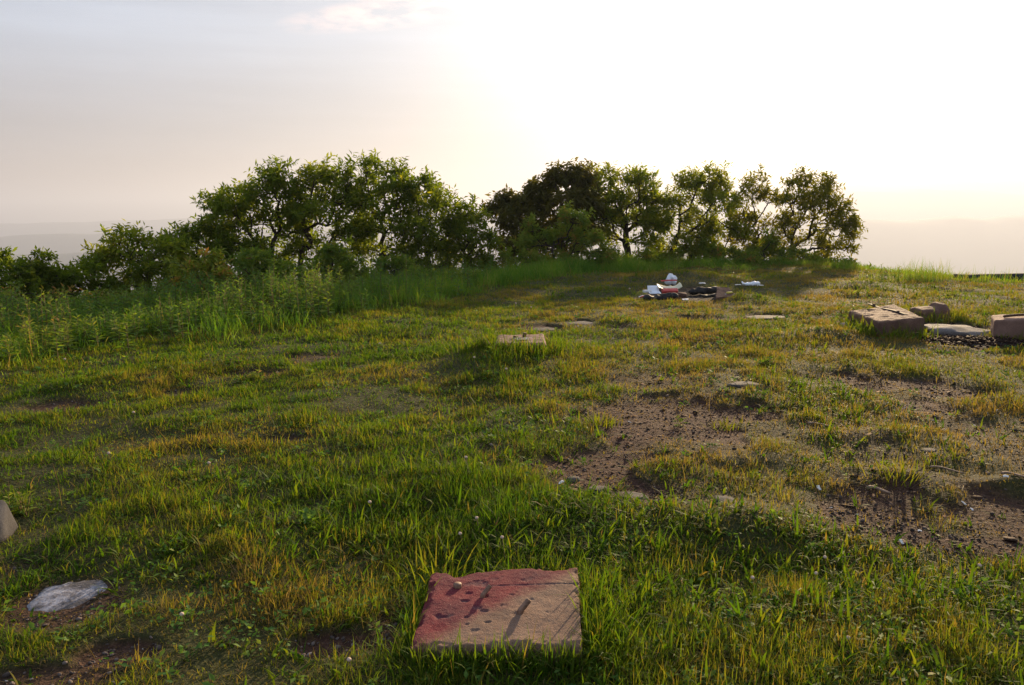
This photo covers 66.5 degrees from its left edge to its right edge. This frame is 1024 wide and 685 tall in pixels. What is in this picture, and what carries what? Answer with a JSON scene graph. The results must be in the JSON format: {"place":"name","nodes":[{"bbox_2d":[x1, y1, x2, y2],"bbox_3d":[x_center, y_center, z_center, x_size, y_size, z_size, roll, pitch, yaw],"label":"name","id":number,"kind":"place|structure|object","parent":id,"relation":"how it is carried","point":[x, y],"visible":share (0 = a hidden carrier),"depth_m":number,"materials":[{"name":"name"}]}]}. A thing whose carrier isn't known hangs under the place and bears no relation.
{"place":"outdoors","nodes":[
{"label":"outdoors","id":0,"kind":"place"},
{"bbox_2d":[0,180,1023,684],"bbox_3d":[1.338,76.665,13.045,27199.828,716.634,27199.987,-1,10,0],"label":"ground","id":1,"kind":"structure","parent":0,"point":[970,226],"depth_m":5.44,"materials":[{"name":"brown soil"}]},
{"bbox_2d":[0,500,17,542],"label":"boulder","id":2,"kind":"object","parent":1,"relation":"on","point":[8,525],"visible":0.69,"depth_m":4.11,"materials":[{"name":"stone"}]},
{"bbox_2d":[3,485,36,515],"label":"broadleaf weed","id":3,"kind":"object","parent":1,"relation":"on","point":[16,511],"visible":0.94,"depth_m":4.36,"materials":[{"name":"green plant"}]},
{"bbox_2d":[0,245,81,308],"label":"shrub","id":4,"kind":"object","parent":1,"relation":"on","point":[21,271],"visible":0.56,"depth_m":15.30,"materials":[{"name":"green plant"}]},
{"bbox_2d":[1,281,99,313],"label":"shrub","id":5,"kind":"object","parent":1,"relation":"on","point":[68,291],"visible":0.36,"depth_m":14.55,"materials":[{"name":"green plant"}]},
{"bbox_2d":[27,580,107,611],"bbox_3d":[-1.952,1.145,3.433,0.339,0.065,0.358,-1,10,0],"label":"field stone","id":6,"kind":"object","parent":1,"relation":"on","point":[68,595],"visible":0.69,"depth_m":3.44,"materials":[{"name":"grey stone"}]},
{"bbox_2d":[18,253,134,306],"bbox_3d":[-8.900,-1.001,16.345,2.302,1.755,2.084,-1,10,0],"label":"shrub","id":7,"kind":"object","parent":1,"relation":"on","point":[88,266],"visible":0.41,"depth_m":15.89,"materials":[{"name":"green plant"}]},
{"bbox_2d":[81,218,199,299],"bbox_3d":[-8.031,-1.488,16.835,2.469,2.373,1.791,1,10,14],"label":"hilltop tree","id":8,"kind":"object","parent":1,"relation":"on","point":[166,246],"visible":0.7,"depth_m":16.61,"materials":[{"name":"green plant"}]},
{"bbox_2d":[162,246,239,300],"bbox_3d":[-5.794,-1.209,14.669,1.419,1.213,1.996,-5,10,-21],"label":"shrub","id":9,"kind":"object","parent":1,"relation":"on","point":[213,262],"visible":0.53,"depth_m":14.64,"materials":[{"name":"green plant"}]},
{"bbox_2d":[156,220,249,289],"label":"hilltop tree","id":10,"kind":"object","parent":1,"relation":"on","point":[196,236],"visible":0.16,"depth_m":17.99,"materials":[{"name":"green plant"}]},
{"bbox_2d":[203,342,243,370],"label":"leafy weed","id":11,"kind":"object","parent":1,"relation":"on","point":[233,353],"visible":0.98,"depth_m":8.30,"materials":[{"name":"green plant"}]},
{"bbox_2d":[0,251,496,363],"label":"undergrowth","id":12,"kind":"object","parent":1,"relation":"on","point":[315,281],"visible":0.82,"depth_m":12.27,"materials":[{"name":"green plant"}]},
{"bbox_2d":[189,155,315,262],"bbox_3d":[-6.146,-2.617,18.731,3.090,3.722,2.067,-5,10,-22],"label":"hilltop tree","id":13,"kind":"object","parent":1,"relation":"on","point":[223,203],"visible":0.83,"depth_m":18.34,"materials":[{"name":"green plant"}]},
{"bbox_2d":[244,369,264,380],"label":"broadleaf weed","id":14,"kind":"object","parent":1,"relation":"on","point":[253,375],"visible":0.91,"depth_m":7.77,"materials":[{"name":"green plant"}]},
{"bbox_2d":[228,245,310,291],"bbox_3d":[-4.984,-1.383,16.010,2.123,1.285,1.823,-1,10,0],"label":"shrub","id":15,"kind":"object","parent":1,"relation":"on","point":[256,252],"visible":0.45,"depth_m":15.56,"materials":[{"name":"green plant"}]},
{"bbox_2d":[296,507,330,529],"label":"broadleaf weed","id":16,"kind":"object","parent":1,"relation":"on","point":[306,516],"visible":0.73,"depth_m":4.12,"materials":[{"name":"green plant"}]},
{"bbox_2d":[258,150,378,277],"bbox_3d":[-4.839,-2.732,19.005,3.231,3.852,2.410,-1,10,0],"label":"hilltop tree","id":17,"kind":"object","parent":1,"relation":"on","point":[310,177],"visible":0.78,"depth_m":18.92,"materials":[{"name":"green plant"}]},
{"bbox_2d":[300,234,382,288],"bbox_3d":[-3.623,-1.609,16.417,1.812,1.376,1.378,-1,10,0],"label":"shrub","id":18,"kind":"object","parent":1,"relation":"on","point":[329,257],"visible":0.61,"depth_m":16.18,"materials":[{"name":"green plant"}]},
{"bbox_2d":[347,657,352,680],"bbox_3d":[-0.565,1.152,2.723,0.017,0.116,0.016,-10,13,-41],"label":"clover head","id":19,"kind":"object","parent":1,"relation":"on","point":[348,659],"visible":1,"depth_m":2.71},
{"bbox_2d":[342,147,443,266],"bbox_3d":[-3.061,-2.956,19.366,2.799,3.740,2.012,4,11,26],"label":"hilltop tree","id":20,"kind":"object","parent":1,"relation":"on","point":[408,187],"visible":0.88,"depth_m":19.04,"materials":[{"name":"green plant"}]},
{"bbox_2d":[369,253,483,284],"bbox_3d":[-2.131,-1.498,17.297,2.979,0.998,1.331,1,10,13],"label":"shrub","id":21,"kind":"object","parent":1,"relation":"on","point":[392,264],"visible":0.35,"depth_m":17.38,"materials":[{"name":"green plant"}]},
{"bbox_2d":[384,530,483,587],"bbox_3d":[-0.341,0.981,3.522,0.544,0.204,0.380,-1,10,0],"label":"grass tussock","id":22,"kind":"object","parent":1,"relation":"on","point":[423,565],"depth_m":3.55,"materials":[{"name":"green plant"}]},
{"bbox_2d":[398,172,471,273],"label":"hilltop tree","id":23,"kind":"object","parent":1,"relation":"on","point":[439,203],"visible":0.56,"depth_m":19.78,"materials":[{"name":"green plant"}]},
{"bbox_2d":[459,320,473,342],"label":"leafy weed","id":24,"kind":"object","parent":1,"relation":"on","point":[465,334],"visible":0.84,"depth_m":9.25,"materials":[{"name":"green plant"}]},
{"bbox_2d":[434,192,505,269],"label":"hilltop tree","id":25,"kind":"object","parent":1,"relation":"on","point":[459,231],"visible":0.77,"depth_m":20.03,"materials":[{"name":"green plant"}]},
{"bbox_2d":[410,568,581,668],"bbox_3d":[-0.038,1.127,3.086,0.649,0.314,0.608,-1,10,0],"label":"concrete slab","id":26,"kind":"object","parent":1,"relation":"on","point":[514,603],"depth_m":3.00,"materials":[{"name":"concrete"}]},
{"bbox_2d":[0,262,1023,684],"bbox_3d":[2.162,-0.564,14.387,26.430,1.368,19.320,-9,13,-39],"label":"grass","id":27,"kind":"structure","parent":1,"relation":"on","point":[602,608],"depth_m":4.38,"materials":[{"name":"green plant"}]},
{"bbox_2d":[0,253,1023,375],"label":"tall grass","id":28,"kind":"structure","parent":1,"relation":"on","point":[535,270],"depth_m":14.96,"materials":[{"name":"green plant"}]},
{"bbox_2d":[0,303,1023,684],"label":"ground cover","id":29,"kind":"object","parent":1,"relation":"on","point":[478,677],"visible":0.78,"depth_m":3.38,"materials":[{"name":"green plant"}]},
{"bbox_2d":[495,332,546,349],"bbox_3d":[0.094,0.099,8.626,0.564,0.400,0.660,-1,10,0],"label":"concrete slab","id":30,"kind":"object","parent":1,"relation":"on","point":[530,337],"depth_m":8.58,"materials":[{"name":"concrete"}]},
{"bbox_2d":[533,327,553,331],"bbox_3d":[0.443,-0.164,10.856,0.369,0.063,0.318,-1,10,0],"label":"field stone","id":31,"kind":"object","parent":1,"relation":"on","point":[545,328],"visible":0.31,"depth_m":10.78,"materials":[{"name":"beige stone"}]},
{"bbox_2d":[479,157,609,257],"bbox_3d":[0.915,-3.552,22.137,3.764,3.313,2.601,-1,10,0],"label":"hilltop tree","id":32,"kind":"object","parent":1,"relation":"on","point":[542,200],"visible":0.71,"depth_m":21.88,"materials":[{"name":"green plant"}]},
{"bbox_2d":[484,199,618,269],"bbox_3d":[0.914,-2.699,20.239,3.565,1.982,1.878,-3,10,-13],"label":"shrub","id":33,"kind":"object","parent":1,"relation":"on","point":[554,236],"visible":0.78,"depth_m":20.14,"materials":[{"name":"green plant"}]},
{"bbox_2d":[567,476,580,481],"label":"field stone","id":34,"kind":"object","parent":1,"relation":"on","point":[574,478],"visible":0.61,"depth_m":4.75,"materials":[{"name":"grey stone"}]},
{"bbox_2d":[569,321,592,324],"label":"field stone","id":35,"kind":"object","parent":1,"relation":"on","point":[581,322],"visible":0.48,"depth_m":11.19,"materials":[{"name":"beige stone"}]},
{"bbox_2d":[589,486,606,492],"bbox_3d":[0.498,0.875,4.540,0.098,0.075,0.106,7,12,39],"label":"field stone","id":36,"kind":"object","parent":1,"relation":"on","point":[600,488],"visible":0.32,"depth_m":4.52,"materials":[{"name":"grey stone"}]},
{"bbox_2d":[574,410,622,428],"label":"grass tussock","id":37,"kind":"object","parent":1,"relation":"on","point":[605,421],"depth_m":5.93,"materials":[{"name":"green plant"}]},
{"bbox_2d":[584,160,677,254],"bbox_3d":[3.445,-3.771,23.250,2.986,3.270,2.250,-1,10,0],"label":"hilltop tree","id":38,"kind":"object","parent":1,"relation":"on","point":[622,201],"visible":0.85,"depth_m":22.81,"materials":[{"name":"green plant"}]},
{"bbox_2d":[599,243,665,262],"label":"shrub","id":39,"kind":"object","parent":1,"relation":"on","point":[643,254],"visible":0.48,"depth_m":22.24,"materials":[{"name":"green plant"}]},
{"bbox_2d":[622,491,648,498],"bbox_3d":[0.677,0.912,4.492,0.234,0.075,0.148,-1,10,0],"label":"field stone","id":40,"kind":"object","parent":1,"relation":"on","point":[635,494],"visible":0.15,"depth_m":4.50,"materials":[{"name":"beige stone"}]},
{"bbox_2d":[643,294,662,300],"bbox_3d":[2.496,-0.777,13.660,0.627,0.171,0.136,-10,13,-41],"label":"charred log","id":41,"kind":"object","parent":1,"relation":"on","point":[650,297],"visible":0.66,"depth_m":13.55,"materials":[{"name":"black wood"}]},
{"bbox_2d":[647,285,660,294],"bbox_3d":[2.635,-0.963,14.471,0.210,0.163,0.273,-1,10,0],"label":"foam tray","id":42,"kind":"object","parent":1,"relation":"on","point":[654,289],"visible":0.98,"depth_m":14.53,"materials":[{"name":"white plastic"}]},
{"bbox_2d":[656,279,681,293],"bbox_3d":[2.947,-1.046,14.621,0.457,0.246,0.285,-1,10,0],"label":"cardboard box","id":43,"kind":"object","parent":1,"relation":"on","point":[668,289],"visible":0.97,"depth_m":14.58,"materials":[{"name":"red cardboard"}]},
{"bbox_2d":[665,273,676,284],"bbox_3d":[3.216,-1.287,15.784,0.251,0.230,0.231,-1,10,0],"label":"carrier bag","id":44,"kind":"object","parent":43,"relation":"in","point":[670,276],"visible":0.86,"depth_m":15.72,"materials":[{"name":"white plastic"}]},
{"bbox_2d":[660,292,677,300],"bbox_3d":[2.775,-0.794,13.850,0.351,0.194,0.173,-4,10,-15],"label":"charred log","id":45,"kind":"object","parent":1,"relation":"on","point":[673,295],"visible":0.69,"depth_m":13.79,"materials":[{"name":"black wood"}]},
{"bbox_2d":[673,414,687,426],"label":"seedling","id":46,"kind":"object","parent":1,"relation":"on","point":[680,425],"visible":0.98,"depth_m":5.88,"materials":[{"name":"green plant"}]},
{"bbox_2d":[641,159,755,264],"bbox_3d":[5.546,-3.831,23.487,3.515,3.263,2.500,-1,10,0],"label":"hilltop tree","id":47,"kind":"object","parent":1,"relation":"on","point":[712,193],"visible":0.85,"depth_m":23.18,"materials":[{"name":"green plant"}]},
{"bbox_2d":[688,286,716,294],"bbox_3d":[3.622,-0.975,14.662,0.705,0.160,0.152,-4,10,-19],"label":"charred log","id":48,"kind":"object","parent":1,"relation":"on","point":[703,290],"visible":0.84,"depth_m":14.59,"materials":[{"name":"black wood"}]},
{"bbox_2d":[700,293,715,297],"bbox_3d":[3.683,-0.865,14.250,0.755,0.102,0.100,-8,12,-34],"label":"charred log","id":49,"kind":"object","parent":1,"relation":"on","point":[708,296],"visible":0.45,"depth_m":14.12,"materials":[{"name":"black wood"}]},
{"bbox_2d":[659,240,763,264],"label":"shrub","id":50,"kind":"object","parent":1,"relation":"on","point":[711,250],"visible":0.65,"depth_m":22.85,"materials":[{"name":"green plant"}]},
{"bbox_2d":[691,260,751,274],"bbox_3d":[5.079,-1.796,18.784,1.669,0.400,0.892,7,13,40],"label":"goldenrod","id":51,"kind":"object","parent":1,"relation":"on","point":[724,268],"visible":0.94,"depth_m":18.77,"materials":[{"name":"green plant"}]},
{"bbox_2d":[715,287,733,300],"bbox_3d":[3.743,-0.823,13.674,0.347,0.211,0.897,2,10,15],"label":"ridged slab","id":52,"kind":"object","parent":1,"relation":"on","point":[721,293],"depth_m":13.64,"materials":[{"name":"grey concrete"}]},
{"bbox_2d":[714,495,735,502],"bbox_3d":[1.158,0.885,4.256,0.134,0.068,0.155,-1,10,0],"label":"field stone","id":53,"kind":"object","parent":1,"relation":"on","point":[725,497],"visible":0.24,"depth_m":4.26,"materials":[{"name":"stone"}]},
{"bbox_2d":[701,414,749,430],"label":"grass tussock","id":54,"kind":"object","parent":1,"relation":"on","point":[727,421],"depth_m":5.87,"materials":[{"name":"green plant"}]},
{"bbox_2d":[727,381,760,387],"bbox_3d":[2.064,0.399,6.944,0.303,0.082,0.169,1,10,13],"label":"field stone","id":55,"kind":"object","parent":1,"relation":"on","point":[738,384],"visible":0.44,"depth_m":6.90,"materials":[{"name":"grey stone"}]},
{"bbox_2d":[742,281,759,285],"bbox_3d":[4.778,-1.178,15.637,0.361,0.105,0.164,-1,10,0],"label":"plastic sheet","id":56,"kind":"object","parent":1,"relation":"on","point":[754,283],"visible":0.98,"depth_m":15.58,"materials":[{"name":"white plastic"}]},
{"bbox_2d":[724,163,785,256],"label":"hilltop tree","id":57,"kind":"object","parent":1,"relation":"on","point":[752,216],"visible":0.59,"depth_m":23.58,"materials":[{"name":"green plant"}]},
{"bbox_2d":[728,227,797,265],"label":"shrub","id":58,"kind":"object","parent":1,"relation":"on","point":[767,248],"visible":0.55,"depth_m":22.74,"materials":[{"name":"green plant"}]},
{"bbox_2d":[503,298,1023,561],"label":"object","id":59,"kind":"object","parent":1,"relation":"on","point":[959,339],"visible":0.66,"depth_m":5.92,"materials":[{"name":"brown soil"}]},
{"bbox_2d":[746,315,784,319],"bbox_3d":[3.738,-0.351,11.512,0.590,0.073,0.420,-1,10,0],"label":"field stone","id":60,"kind":"object","parent":1,"relation":"on","point":[767,317],"visible":0.56,"depth_m":11.47,"materials":[{"name":"beige stone"}]},
{"bbox_2d":[774,244,824,264],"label":"shrub","id":61,"kind":"object","parent":1,"relation":"on","point":[804,254],"visible":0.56,"depth_m":22.62,"materials":[{"name":"green plant"}]},
{"bbox_2d":[760,164,867,259],"bbox_3d":[8.963,-3.699,23.298,3.136,3.334,2.242,-1,10,0],"label":"hilltop tree","id":62,"kind":"object","parent":1,"relation":"on","point":[824,192],"visible":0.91,"depth_m":22.94,"materials":[{"name":"green plant"}]},
{"bbox_2d":[832,301,853,320],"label":"leafy weed","id":63,"kind":"object","parent":1,"relation":"on","point":[842,309],"visible":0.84,"depth_m":10.67,"materials":[{"name":"green plant"}]},
{"bbox_2d":[817,255,874,268],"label":"shrub","id":64,"kind":"object","parent":1,"relation":"on","point":[842,257],"visible":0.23,"depth_m":21.77,"materials":[{"name":"green plant"}]},
{"bbox_2d":[845,286,871,309],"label":"leafy weed","id":65,"kind":"object","parent":1,"relation":"on","point":[861,296],"visible":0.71,"depth_m":10.47,"materials":[{"name":"green plant"}]},
{"bbox_2d":[866,485,890,493],"bbox_3d":[2.097,0.838,4.461,0.135,0.024,0.041,8,13,44],"label":"stick","id":66,"kind":"object","parent":1,"relation":"on","point":[878,488],"visible":0.99,"depth_m":4.47,"materials":[{"name":"brown wood"}]},
{"bbox_2d":[861,265,900,280],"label":"leafy weed","id":67,"kind":"object","parent":1,"relation":"on","point":[884,273],"visible":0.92,"depth_m":16.86,"materials":[{"name":"green plant"}]},
{"bbox_2d":[875,289,895,305],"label":"leafy weed","id":68,"kind":"object","parent":1,"relation":"on","point":[878,304],"visible":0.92,"depth_m":12.32,"materials":[{"name":"green plant"}]},
{"bbox_2d":[848,303,924,336],"bbox_3d":[4.790,-0.102,10.102,0.657,0.667,1.515,0,10,6],"label":"concrete block","id":69,"kind":"object","parent":1,"relation":"on","point":[895,316],"depth_m":9.62,"materials":[{"name":"concrete"}]},
{"bbox_2d":[868,267,921,281],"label":"leafy weed","id":70,"kind":"object","parent":1,"relation":"on","point":[900,274],"visible":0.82,"depth_m":16.49,"materials":[{"name":"green plant"}]},
{"bbox_2d":[855,446,938,486],"bbox_3d":[2.251,0.739,4.575,0.474,0.189,0.358,-1,10,0],"label":"grass tussock","id":71,"kind":"object","parent":1,"relation":"on","point":[902,466],"depth_m":4.59,"materials":[{"name":"green plant"}]},
{"bbox_2d":[921,448,936,451],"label":"field stone","id":72,"kind":"object","parent":1,"relation":"on","point":[928,449],"visible":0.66,"depth_m":5.11,"materials":[{"name":"grey stone"}]},
{"bbox_2d":[909,302,949,318],"bbox_3d":[5.936,-0.435,11.128,0.475,0.262,0.391,-1,10,0],"label":"concrete block","id":73,"kind":"object","parent":1,"relation":"on","point":[940,308],"depth_m":10.97,"materials":[{"name":"grey concrete"}]},
{"bbox_2d":[930,465,963,473],"bbox_3d":[2.655,0.773,4.763,0.037,0.013,0.194,-10,13,-43],"label":"stick","id":74,"kind":"object","parent":1,"relation":"on","point":[945,468],"visible":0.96,"depth_m":4.78,"materials":[{"name":"brown wood"}]},
{"bbox_2d":[924,324,989,335],"bbox_3d":[5.597,-0.081,9.841,0.523,0.272,0.954,-9,13,-41],"label":"flat rock","id":75,"kind":"object","parent":1,"relation":"on","point":[956,330],"visible":0.44,"depth_m":9.71,"materials":[{"name":"grey stone"}]},
{"bbox_2d":[953,273,1023,280],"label":"wall","id":76,"kind":"structure","parent":1,"relation":"on","point":[1007,275],"depth_m":17.53,"materials":[{"name":"stone"}]},
{"bbox_2d":[990,313,1023,338],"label":"concrete block","id":77,"kind":"object","parent":1,"relation":"on","point":[1004,324],"depth_m":9.29,"materials":[{"name":"concrete"}]},
{"bbox_2d":[1000,471,1023,476],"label":"stick","id":78,"kind":"object","parent":1,"relation":"on","point":[1004,472],"visible":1,"depth_m":4.58,"materials":[{"name":"brown wood"}]},
{"bbox_2d":[0,0,1023,223],"label":"sky","id":79,"kind":"structure","parent":0,"point":[110,110],"materials":[{"name":"white"}]},
{"bbox_2d":[677,292,686,298],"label":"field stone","id":80,"kind":"object","parent":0,"point":[681,295],"visible":0.73,"depth_m":14.03,"materials":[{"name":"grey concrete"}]}
]}

